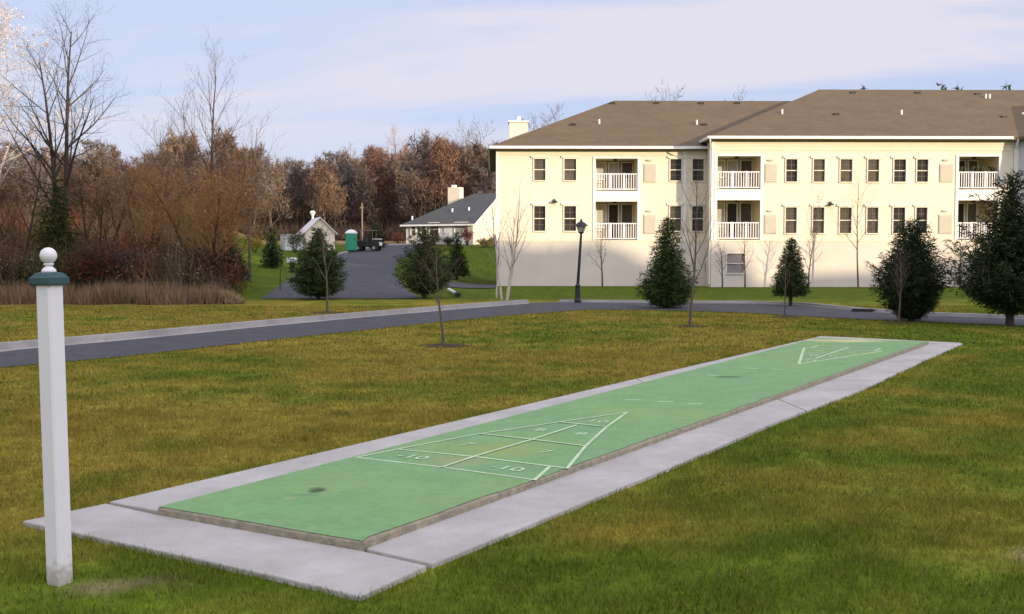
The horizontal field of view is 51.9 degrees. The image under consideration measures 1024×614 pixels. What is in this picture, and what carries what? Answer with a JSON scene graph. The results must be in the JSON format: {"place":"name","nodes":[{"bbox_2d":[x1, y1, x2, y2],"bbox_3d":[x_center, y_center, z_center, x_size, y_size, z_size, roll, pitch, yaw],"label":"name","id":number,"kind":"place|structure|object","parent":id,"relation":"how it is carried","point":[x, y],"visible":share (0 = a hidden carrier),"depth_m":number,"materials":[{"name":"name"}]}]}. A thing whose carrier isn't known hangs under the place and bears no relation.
{"place":"outdoors","nodes":[
{"label":"outdoors","id":0,"kind":"place"},
{"bbox_2d":[0,304,527,366],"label":"road","id":1,"kind":"structure","parent":0,"point":[120,348],"depth_m":21.33,"materials":[{"name":"grey asphalt"}]},
{"bbox_2d":[260,245,428,298],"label":"road","id":2,"kind":"structure","parent":0,"point":[370,271],"depth_m":50.24,"materials":[{"name":"grey asphalt"}]},
{"bbox_2d":[357,230,381,250],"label":"utility cart","id":3,"kind":"object","parent":2,"relation":"on","point":[374,245],"visible":0.94,"depth_m":83.30,"materials":[{"name":"paint"}]},
{"bbox_2d":[440,280,495,287],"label":"path","id":4,"kind":"structure","parent":0,"point":[459,284],"depth_m":53.62,"materials":[{"name":"concrete"}]},
{"bbox_2d":[0,201,1023,613],"bbox_3d":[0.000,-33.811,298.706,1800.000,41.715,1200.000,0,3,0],"label":"ground","id":5,"kind":"structure","parent":0,"point":[482,267],"depth_m":8.59,"materials":[{"name":"green plant"}]},
{"bbox_2d":[2,253,68,288],"bbox_3d":[-17.662,-1.272,39.138,3.472,2.120,3.411,0,3,0],"label":"bush","id":6,"kind":"object","parent":5,"relation":"on","point":[20,269],"visible":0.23,"depth_m":38.53,"materials":[{"name":"red plant"}]},
{"bbox_2d":[0,153,81,256],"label":"bare tree","id":7,"kind":"object","parent":5,"relation":"on","point":[12,221],"visible":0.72,"depth_m":44.00,"materials":[{"name":"brown plant"}]},
{"bbox_2d":[0,0,95,185],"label":"sycamore","id":8,"kind":"object","parent":5,"relation":"on","point":[2,29],"visible":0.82,"depth_m":46.21,"materials":[{"name":"plant"}]},
{"bbox_2d":[29,247,72,586],"bbox_3d":[-2.265,0.546,5.204,0.130,1.681,0.130,1,3,25],"label":"fence post","id":9,"kind":"object","parent":5,"relation":"on","point":[49,281],"visible":1,"depth_m":5.17,"materials":[{"name":"white plastic"}]},
{"bbox_2d":[24,174,88,275],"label":"cedar","id":10,"kind":"object","parent":5,"relation":"on","point":[57,225],"visible":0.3,"depth_m":40.72,"materials":[{"name":"green plant"}]},
{"bbox_2d":[0,0,128,231],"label":"bare tree","id":11,"kind":"object","parent":5,"relation":"on","point":[67,160],"visible":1,"depth_m":41.63,"materials":[{"name":"grey plant"}]},
{"bbox_2d":[33,232,139,290],"bbox_3d":[-15.452,-1.654,39.013,4.361,2.895,4.422,1,3,22],"label":"bush","id":12,"kind":"object","parent":5,"relation":"on","point":[102,260],"visible":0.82,"depth_m":38.60,"materials":[{"name":"brown plant"}]},
{"bbox_2d":[58,153,159,251],"bbox_3d":[-17.651,-3.887,45.857,5.391,5.977,3.963,2,3,31],"label":"bare tree","id":13,"kind":"object","parent":5,"relation":"on","point":[84,218],"visible":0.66,"depth_m":45.71,"materials":[{"name":"brown plant"}]},
{"bbox_2d":[0,274,245,304],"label":"tall grass","id":14,"kind":"structure","parent":5,"relation":"on","point":[116,293],"depth_m":35.49,"materials":[{"name":"brown plant"}]},
{"bbox_2d":[0,196,266,294],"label":"brush","id":15,"kind":"object","parent":5,"relation":"on","point":[157,274],"visible":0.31,"depth_m":39.38,"materials":[{"name":"brown plant"}]},
{"bbox_2d":[96,240,182,278],"bbox_3d":[-14.458,-1.544,40.863,4.620,2.345,4.564,0,3,0],"label":"bush","id":16,"kind":"object","parent":5,"relation":"on","point":[128,257],"visible":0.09,"depth_m":40.16,"materials":[{"name":"red plant"}]},
{"bbox_2d":[83,143,202,255],"bbox_3d":[-15.584,-3.892,44.623,5.436,6.234,4.887,-1,3,-24],"label":"willow","id":17,"kind":"object","parent":5,"relation":"on","point":[132,213],"visible":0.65,"depth_m":44.71,"materials":[{"name":"brown plant"}]},
{"bbox_2d":[114,244,213,279],"bbox_3d":[-13.076,-1.385,39.832,4.112,2.256,4.339,0,3,0],"label":"bush","id":18,"kind":"object","parent":5,"relation":"on","point":[164,265],"visible":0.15,"depth_m":39.66,"materials":[{"name":"red plant"}]},
{"bbox_2d":[124,87,218,260],"bbox_3d":[-15.362,-5.496,47.409,4.636,8.880,3.457,0,3,10],"label":"bare tree","id":19,"kind":"object","parent":5,"relation":"on","point":[183,145],"visible":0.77,"depth_m":47.24,"materials":[{"name":"brown plant"}]},
{"bbox_2d":[115,143,283,270],"bbox_3d":[-12.320,-3.547,41.888,6.132,6.258,6.066,0,3,0],"label":"willow","id":20,"kind":"object","parent":5,"relation":"on","point":[213,218],"visible":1,"depth_m":41.54,"materials":[{"name":"brown plant"}]},
{"bbox_2d":[158,237,243,286],"bbox_3d":[-12.177,-1.588,40.174,4.167,2.630,3.649,0,3,0],"label":"bush","id":21,"kind":"object","parent":5,"relation":"on","point":[210,261],"visible":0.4,"depth_m":39.83,"materials":[{"name":"red plant"}]},
{"bbox_2d":[148,23,256,232],"bbox_3d":[-13.505,-6.511,45.319,4.206,11.239,4.691,2,3,29],"label":"bare tree","id":22,"kind":"object","parent":5,"relation":"on","point":[211,139],"visible":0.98,"depth_m":45.63,"materials":[{"name":"brown plant"}]},
{"bbox_2d":[23,504,425,601],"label":"walkway","id":23,"kind":"structure","parent":5,"relation":"on","point":[335,569],"depth_m":5.71,"materials":[{"name":"concrete"}]},
{"bbox_2d":[199,241,267,281],"bbox_3d":[-11.773,-1.903,43.000,3.740,2.581,3.715,0,3,0],"label":"bush","id":24,"kind":"object","parent":5,"relation":"on","point":[235,261],"visible":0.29,"depth_m":42.96,"materials":[{"name":"red plant"}]},
{"bbox_2d":[219,236,251,281],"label":"spruce","id":25,"kind":"object","parent":5,"relation":"on","point":[234,250],"visible":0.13,"depth_m":46.92,"materials":[{"name":"green plant"}]},
{"bbox_2d":[0,125,504,240],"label":"distant wood","id":26,"kind":"object","parent":5,"relation":"on","point":[322,189],"visible":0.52,"depth_m":124.02,"materials":[{"name":"brown plant"}]},
{"bbox_2d":[216,106,289,281],"bbox_3d":[-11.994,-5.203,47.791,2.885,8.352,3.562,1,3,27],"label":"bare tree","id":27,"kind":"object","parent":5,"relation":"on","point":[249,255],"visible":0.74,"depth_m":47.91,"materials":[{"name":"brown plant"}]},
{"bbox_2d":[242,232,266,251],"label":"shrub","id":28,"kind":"object","parent":5,"relation":"on","point":[258,240],"visible":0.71,"depth_m":77.56,"materials":[{"name":"green plant"}]},
{"bbox_2d":[0,300,528,351],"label":"kerb","id":29,"kind":"structure","parent":5,"relation":"on","point":[31,344],"depth_m":23.41,"materials":[{"name":"concrete"}]},
{"bbox_2d":[258,225,283,267],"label":"spruce","id":30,"kind":"object","parent":5,"relation":"on","point":[271,261],"visible":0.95,"depth_m":59.75,"materials":[{"name":"green plant"}]},
{"bbox_2d":[277,240,288,289],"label":"sapling","id":31,"kind":"object","parent":5,"relation":"on","point":[280,264],"visible":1,"depth_m":44.00,"materials":[{"name":"brown plant"}]},
{"bbox_2d":[286,258,297,272],"bbox_3d":[-11.692,-2.176,55.961,0.560,0.900,0.400,0,3,0],"label":"sign","id":32,"kind":"object","parent":5,"relation":"on","point":[287,260],"visible":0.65,"depth_m":55.76,"materials":[{"name":"white plastic"}]},
{"bbox_2d":[279,226,307,251],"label":"shrub","id":33,"kind":"object","parent":5,"relation":"on","point":[293,241],"visible":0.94,"depth_m":81.76,"materials":[{"name":"green plant"}]},
{"bbox_2d":[280,217,337,249],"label":"shed","id":34,"kind":"structure","parent":5,"relation":"on","point":[319,222],"depth_m":85.90,"materials":[{"name":"beige"}]},
{"bbox_2d":[285,227,348,299],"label":"spruce","id":35,"kind":"object","parent":5,"relation":"on","point":[311,279],"visible":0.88,"depth_m":38.63,"materials":[{"name":"green plant"}]},
{"bbox_2d":[312,226,333,310],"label":"sapling","id":36,"kind":"object","parent":5,"relation":"on","point":[324,258],"visible":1,"depth_m":29.92,"materials":[{"name":"brown plant"}]},
{"bbox_2d":[337,143,360,211],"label":"bare tree","id":37,"kind":"object","parent":5,"relation":"on","point":[350,154],"visible":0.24,"depth_m":164.56,"materials":[{"name":"brown plant"}]},
{"bbox_2d":[345,230,356,251],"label":"portable toilet","id":38,"kind":"object","parent":5,"relation":"on","point":[351,240],"visible":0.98,"depth_m":81.42,"materials":[{"name":"green plastic"}]},
{"bbox_2d":[348,235,355,249],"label":"door","id":39,"kind":"structure","parent":38,"relation":"in","point":[351,238],"depth_m":81.42,"materials":[{"name":"green plastic"}]},
{"bbox_2d":[360,203,363,239],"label":"utility pole","id":40,"kind":"object","parent":5,"relation":"on","point":[361,207],"visible":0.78,"depth_m":95.67,"materials":[{"name":"brown wood"}]},
{"bbox_2d":[110,379,641,514],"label":"walkway","id":41,"kind":"structure","parent":5,"relation":"on","point":[150,502],"depth_m":8.22,"materials":[{"name":"concrete"}]},
{"bbox_2d":[366,223,386,247],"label":"spruce","id":42,"kind":"object","parent":5,"relation":"on","point":[376,235],"visible":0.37,"depth_m":89.66,"materials":[{"name":"green plant"}]},
{"bbox_2d":[380,125,415,215],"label":"bare tree","id":43,"kind":"object","parent":5,"relation":"on","point":[395,147],"visible":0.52,"depth_m":168.83,"materials":[{"name":"brown plant"}]},
{"bbox_2d":[391,231,404,243],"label":"shrub","id":44,"kind":"object","parent":5,"relation":"on","point":[396,236],"visible":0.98,"depth_m":99.62,"materials":[{"name":"red plant"}]},
{"bbox_2d":[391,224,454,298],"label":"spruce","id":45,"kind":"object","parent":5,"relation":"on","point":[418,288],"visible":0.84,"depth_m":39.74,"materials":[{"name":"green plant"}]},
{"bbox_2d":[425,230,443,243],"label":"shrub","id":46,"kind":"object","parent":5,"relation":"on","point":[438,240],"visible":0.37,"depth_m":96.68,"materials":[{"name":"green plant"}]},
{"bbox_2d":[408,227,478,343],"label":"sapling","id":47,"kind":"object","parent":5,"relation":"on","point":[441,323],"visible":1,"depth_m":18.96,"materials":[{"name":"brown plant"}]},
{"bbox_2d":[422,344,467,347],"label":"mulch","id":48,"kind":"object","parent":5,"relation":"on","point":[445,345],"visible":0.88,"depth_m":18.85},
{"bbox_2d":[442,236,453,245],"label":"shrub","id":49,"kind":"object","parent":5,"relation":"on","point":[447,240],"visible":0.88,"depth_m":96.62,"materials":[{"name":"green plant"}]},
{"bbox_2d":[400,185,495,244],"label":"house","id":50,"kind":"structure","parent":5,"relation":"on","point":[458,212],"depth_m":101.29,"materials":[{"name":"grey"}]},
{"bbox_2d":[410,226,415,235],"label":"window","id":51,"kind":"structure","parent":50,"relation":"in","point":[414,227],"depth_m":101.35,"materials":[{"name":"white glass"}]},
{"bbox_2d":[429,222,438,233],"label":"window","id":52,"kind":"structure","parent":50,"relation":"in","point":[435,228],"depth_m":100.37,"materials":[{"name":"white glass"}]},
{"bbox_2d":[444,226,452,243],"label":"door","id":53,"kind":"structure","parent":50,"relation":"in","point":[448,230],"depth_m":99.76,"materials":[{"name":"white plastic"}]},
{"bbox_2d":[447,288,460,296],"bbox_3d":[-2.403,-0.603,43.133,0.190,0.215,5.030,0,3,-8],"label":"drain pipe","id":54,"kind":"object","parent":5,"relation":"on","point":[456,293],"visible":1,"depth_m":41.32,"materials":[{"name":"white plastic"}]},
{"bbox_2d":[445,230,471,279],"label":"spruce","id":55,"kind":"object","parent":5,"relation":"on","point":[454,255],"visible":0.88,"depth_m":59.79,"materials":[{"name":"green plant"}]},
{"bbox_2d":[449,118,477,159],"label":"bare tree","id":56,"kind":"object","parent":5,"relation":"on","point":[466,137],"visible":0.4,"depth_m":158.28,"materials":[{"name":"grey plant"}]},
{"bbox_2d":[456,223,474,245],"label":"shrub","id":57,"kind":"object","parent":5,"relation":"on","point":[467,236],"visible":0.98,"depth_m":97.69,"materials":[{"name":"red plant"}]},
{"bbox_2d":[462,114,502,157],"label":"bare tree","id":58,"kind":"object","parent":5,"relation":"on","point":[477,139],"visible":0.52,"depth_m":154.01,"materials":[{"name":"grey plant"}]},
{"bbox_2d":[472,238,493,247],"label":"shrub","id":59,"kind":"object","parent":5,"relation":"on","point":[483,240],"visible":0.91,"depth_m":95.76,"materials":[{"name":"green plant"}]},
{"bbox_2d":[495,248,503,297],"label":"birch","id":60,"kind":"object","parent":5,"relation":"on","point":[497,281],"visible":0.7,"depth_m":40.53,"materials":[{"name":"white plant"}]},
{"bbox_2d":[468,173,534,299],"bbox_3d":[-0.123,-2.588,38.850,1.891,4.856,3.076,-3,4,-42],"label":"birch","id":61,"kind":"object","parent":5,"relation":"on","point":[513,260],"visible":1,"depth_m":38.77,"materials":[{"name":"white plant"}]},
{"bbox_2d":[521,111,551,130],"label":"bare tree","id":62,"kind":"object","parent":5,"relation":"on","point":[535,122],"visible":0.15,"depth_m":118.69,"materials":[{"name":"grey plant"}]},
{"bbox_2d":[158,338,928,551],"bbox_3d":[2.518,0.970,12.872,1.973,0.105,15.799,2,3,32],"label":"shuffleboard court","id":63,"kind":"object","parent":5,"relation":"on","point":[363,502],"visible":0.98,"depth_m":8.18,"materials":[{"name":"concrete"}]},
{"bbox_2d":[540,103,564,126],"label":"bare tree","id":64,"kind":"object","parent":5,"relation":"on","point":[551,116],"visible":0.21,"depth_m":123.60,"materials":[{"name":"grey plant"}]},
{"bbox_2d":[574,219,587,302],"bbox_3d":[2.370,-1.581,36.078,0.480,2.898,0.480,0,3,0],"label":"street lamp","id":65,"kind":"object","parent":5,"relation":"on","point":[581,225],"visible":0.99,"depth_m":36.04,"materials":[{"name":"black metal"}]},
{"bbox_2d":[366,399,804,568],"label":"walkway","id":66,"kind":"structure","parent":5,"relation":"on","point":[459,535],"depth_m":7.08,"materials":[{"name":"concrete"}]},
{"bbox_2d":[585,223,609,287],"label":"bare tree","id":67,"kind":"object","parent":5,"relation":"on","point":[600,256],"visible":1,"depth_m":53.52,"materials":[{"name":"grey plant"}]},
{"bbox_2d":[645,84,685,100],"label":"bare tree","id":68,"kind":"object","parent":5,"relation":"on","point":[666,94],"visible":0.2,"depth_m":108.47,"materials":[{"name":"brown plant"}]},
{"bbox_2d":[635,215,701,307],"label":"spruce","id":69,"kind":"object","parent":5,"relation":"on","point":[665,285],"visible":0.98,"depth_m":32.28,"materials":[{"name":"green plant"}]},
{"bbox_2d":[673,325,707,327],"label":"mulch","id":70,"kind":"object","parent":5,"relation":"on","point":[691,326],"visible":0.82,"depth_m":24.08,"materials":[{"name":"brown soil"}]},
{"bbox_2d":[653,157,730,324],"bbox_3d":[3.923,-1.520,24.170,1.698,4.142,1.998,-1,3,-22],"label":"sapling","id":71,"kind":"object","parent":5,"relation":"on","point":[692,292],"visible":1,"depth_m":24.12,"materials":[{"name":"brown plant"}]},
{"bbox_2d":[713,241,730,287],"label":"bare tree","id":72,"kind":"object","parent":5,"relation":"on","point":[721,261],"visible":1,"depth_m":53.02,"materials":[{"name":"brown plant"}]},
{"bbox_2d":[733,236,754,287],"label":"bare tree","id":73,"kind":"object","parent":5,"relation":"on","point":[744,267],"visible":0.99,"depth_m":53.00,"materials":[{"name":"brown plant"}]},
{"bbox_2d":[488,89,1023,286],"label":"apartment building","id":74,"kind":"structure","parent":5,"relation":"on","point":[782,172],"depth_m":55.79,"materials":[{"name":"beige paint"}]},
{"bbox_2d":[531,203,547,231],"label":"window","id":75,"kind":"structure","parent":74,"relation":"in","point":[539,209],"depth_m":55.92,"materials":[{"name":"white glass"}]},
{"bbox_2d":[531,156,547,180],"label":"window","id":76,"kind":"structure","parent":74,"relation":"in","point":[539,162],"depth_m":55.80,"materials":[{"name":"white glass"}]},
{"bbox_2d":[561,203,578,231],"bbox_3d":[3.087,-4.758,55.915,0.945,1.530,0.175,0,3,-1],"label":"window","id":77,"kind":"structure","parent":74,"relation":"in","point":[569,209],"depth_m":55.95,"materials":[{"name":"black glass"}]},
{"bbox_2d":[561,156,578,180],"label":"window","id":78,"kind":"structure","parent":74,"relation":"in","point":[569,162],"depth_m":55.82,"materials":[{"name":"brown glass"}]},
{"bbox_2d":[667,203,683,231],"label":"window","id":79,"kind":"structure","parent":74,"relation":"in","point":[672,213],"depth_m":56.04,"materials":[{"name":"brown glass"}]},
{"bbox_2d":[667,156,684,181],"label":"window","id":80,"kind":"structure","parent":74,"relation":"in","point":[675,164],"depth_m":55.92,"materials":[{"name":"black glass"}]},
{"bbox_2d":[689,203,705,231],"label":"window","id":81,"kind":"structure","parent":74,"relation":"in","point":[700,212],"depth_m":56.07,"materials":[{"name":"black glass"}]},
{"bbox_2d":[690,156,706,181],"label":"window","id":82,"kind":"structure","parent":74,"relation":"in","point":[696,160],"depth_m":55.93,"materials":[{"name":"black glass"}]},
{"bbox_2d":[726,253,743,273],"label":"window","id":83,"kind":"structure","parent":74,"relation":"in","point":[734,267],"depth_m":54.73,"materials":[{"name":"white glass"}]},
{"bbox_2d":[782,204,799,233],"bbox_3d":[14.480,-4.557,54.622,0.899,1.552,0.175,0,3,-1],"label":"window","id":84,"kind":"structure","parent":74,"relation":"in","point":[790,210],"depth_m":54.65,"materials":[{"name":"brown glass"}]},
{"bbox_2d":[783,156,800,182],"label":"window","id":85,"kind":"structure","parent":74,"relation":"in","point":[791,162],"depth_m":54.53,"materials":[{"name":"black glass"}]},
{"bbox_2d":[810,204,827,233],"bbox_3d":[15.910,-4.558,54.647,0.899,1.552,0.175,0,3,-1],"label":"window","id":86,"kind":"structure","parent":74,"relation":"in","point":[818,210],"depth_m":54.68,"materials":[{"name":"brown glass"}]},
{"bbox_2d":[811,156,827,182],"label":"window","id":87,"kind":"structure","parent":74,"relation":"in","point":[819,162],"depth_m":54.56,"materials":[{"name":"brown glass"}]},
{"bbox_2d":[837,204,854,233],"bbox_3d":[17.324,-4.560,54.672,0.934,1.552,0.175,0,3,-1],"label":"window","id":88,"kind":"structure","parent":74,"relation":"in","point":[844,209],"depth_m":54.70,"materials":[{"name":"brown glass"}]},
{"bbox_2d":[837,156,855,182],"bbox_3d":[17.324,-7.130,54.546,0.934,1.378,0.175,0,3,-1],"label":"window","id":89,"kind":"structure","parent":74,"relation":"in","point":[846,163],"depth_m":54.58,"materials":[{"name":"brown glass"}]},
{"bbox_2d":[865,204,881,233],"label":"window","id":90,"kind":"structure","parent":74,"relation":"in","point":[874,209],"depth_m":54.73,"materials":[{"name":"brown glass"}]},
{"bbox_2d":[865,156,882,182],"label":"window","id":91,"kind":"structure","parent":74,"relation":"in","point":[873,162],"depth_m":54.61,"materials":[{"name":"brown glass"}]},
{"bbox_2d":[890,204,908,233],"bbox_3d":[20.121,-4.562,54.720,0.935,1.552,0.175,0,3,-1],"label":"window","id":92,"kind":"structure","parent":74,"relation":"in","point":[898,210],"depth_m":54.74,"materials":[{"name":"black glass"}]},
{"bbox_2d":[891,156,909,182],"bbox_3d":[20.121,-7.132,54.595,0.935,1.378,0.175,0,3,-1],"label":"window","id":93,"kind":"structure","parent":74,"relation":"in","point":[899,162],"depth_m":54.62,"materials":[{"name":"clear glass"}]},
{"bbox_2d":[913,204,930,233],"bbox_3d":[21.297,-4.563,54.740,0.901,1.552,0.175,0,3,-1],"label":"window","id":94,"kind":"structure","parent":74,"relation":"in","point":[921,210],"depth_m":54.77,"materials":[{"name":"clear glass"}]},
{"bbox_2d":[914,156,931,182],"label":"window","id":95,"kind":"structure","parent":74,"relation":"in","point":[922,162],"depth_m":54.65,"materials":[{"name":"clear glass"}]},
{"bbox_2d":[776,256,792,315],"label":"sapling","id":96,"kind":"object","parent":5,"relation":"on","point":[785,283],"visible":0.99,"depth_m":27.72,"materials":[{"name":"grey plant"}]},
{"bbox_2d":[769,237,812,305],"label":"spruce","id":97,"kind":"object","parent":5,"relation":"on","point":[797,286],"visible":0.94,"depth_m":33.61,"materials":[{"name":"green plant"}]},
{"bbox_2d":[559,299,1023,318],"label":"kerb","id":98,"kind":"structure","parent":5,"relation":"on","point":[849,307],"depth_m":33.78,"materials":[{"name":"concrete"}]},
{"bbox_2d":[850,308,873,311],"bbox_3d":[10.129,0.088,30.415,0.640,0.115,0.340,1,3,22],"label":"storm drain","id":99,"kind":"object","parent":98,"relation":"in","point":[862,309],"visible":0.89,"depth_m":30.27,"materials":[{"name":"paint"}]},
{"bbox_2d":[636,336,953,381],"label":"walkway","id":100,"kind":"structure","parent":5,"relation":"on","point":[656,376],"depth_m":16.22,"materials":[{"name":"concrete"}]},
{"bbox_2d":[800,225,823,287],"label":"bare tree","id":101,"kind":"object","parent":5,"relation":"on","point":[809,248],"visible":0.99,"depth_m":52.93,"materials":[{"name":"brown plant"}]},
{"bbox_2d":[830,166,881,287],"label":"bare tree","id":102,"kind":"object","parent":5,"relation":"on","point":[855,220],"visible":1,"depth_m":52.99,"materials":[{"name":"brown plant"}]},
{"bbox_2d":[779,343,962,412],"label":"walkway","id":103,"kind":"structure","parent":5,"relation":"on","point":[827,392],"depth_m":13.62,"materials":[{"name":"concrete"}]},
{"bbox_2d":[883,321,912,323],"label":"mulch","id":104,"kind":"object","parent":5,"relation":"on","point":[896,322],"visible":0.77,"depth_m":25.21,"materials":[{"name":"brown soil"}]},
{"bbox_2d":[890,239,912,321],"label":"sapling","id":105,"kind":"object","parent":5,"relation":"on","point":[900,271],"visible":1,"depth_m":25.36,"materials":[{"name":"brown plant"}]},
{"bbox_2d":[863,215,954,321],"bbox_3d":[9.915,-0.953,26.027,2.199,2.923,2.124,0,3,1],"label":"pine","id":106,"kind":"object","parent":5,"relation":"on","point":[920,294],"visible":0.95,"depth_m":25.81,"materials":[{"name":"green plant"}]},
{"bbox_2d":[931,168,1023,326],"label":"pine","id":107,"kind":"object","parent":5,"relation":"on","point":[998,279],"visible":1,"depth_m":23.87,"materials":[{"name":"green plant"}]},
{"bbox_2d":[0,0,1023,175],"label":"sky","id":108,"kind":"structure","parent":0,"point":[338,73],"materials":[{"name":"blue"}]},
{"bbox_2d":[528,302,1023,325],"bbox_3d":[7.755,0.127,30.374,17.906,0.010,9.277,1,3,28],"label":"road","id":109,"kind":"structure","parent":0,"point":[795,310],"depth_m":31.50,"materials":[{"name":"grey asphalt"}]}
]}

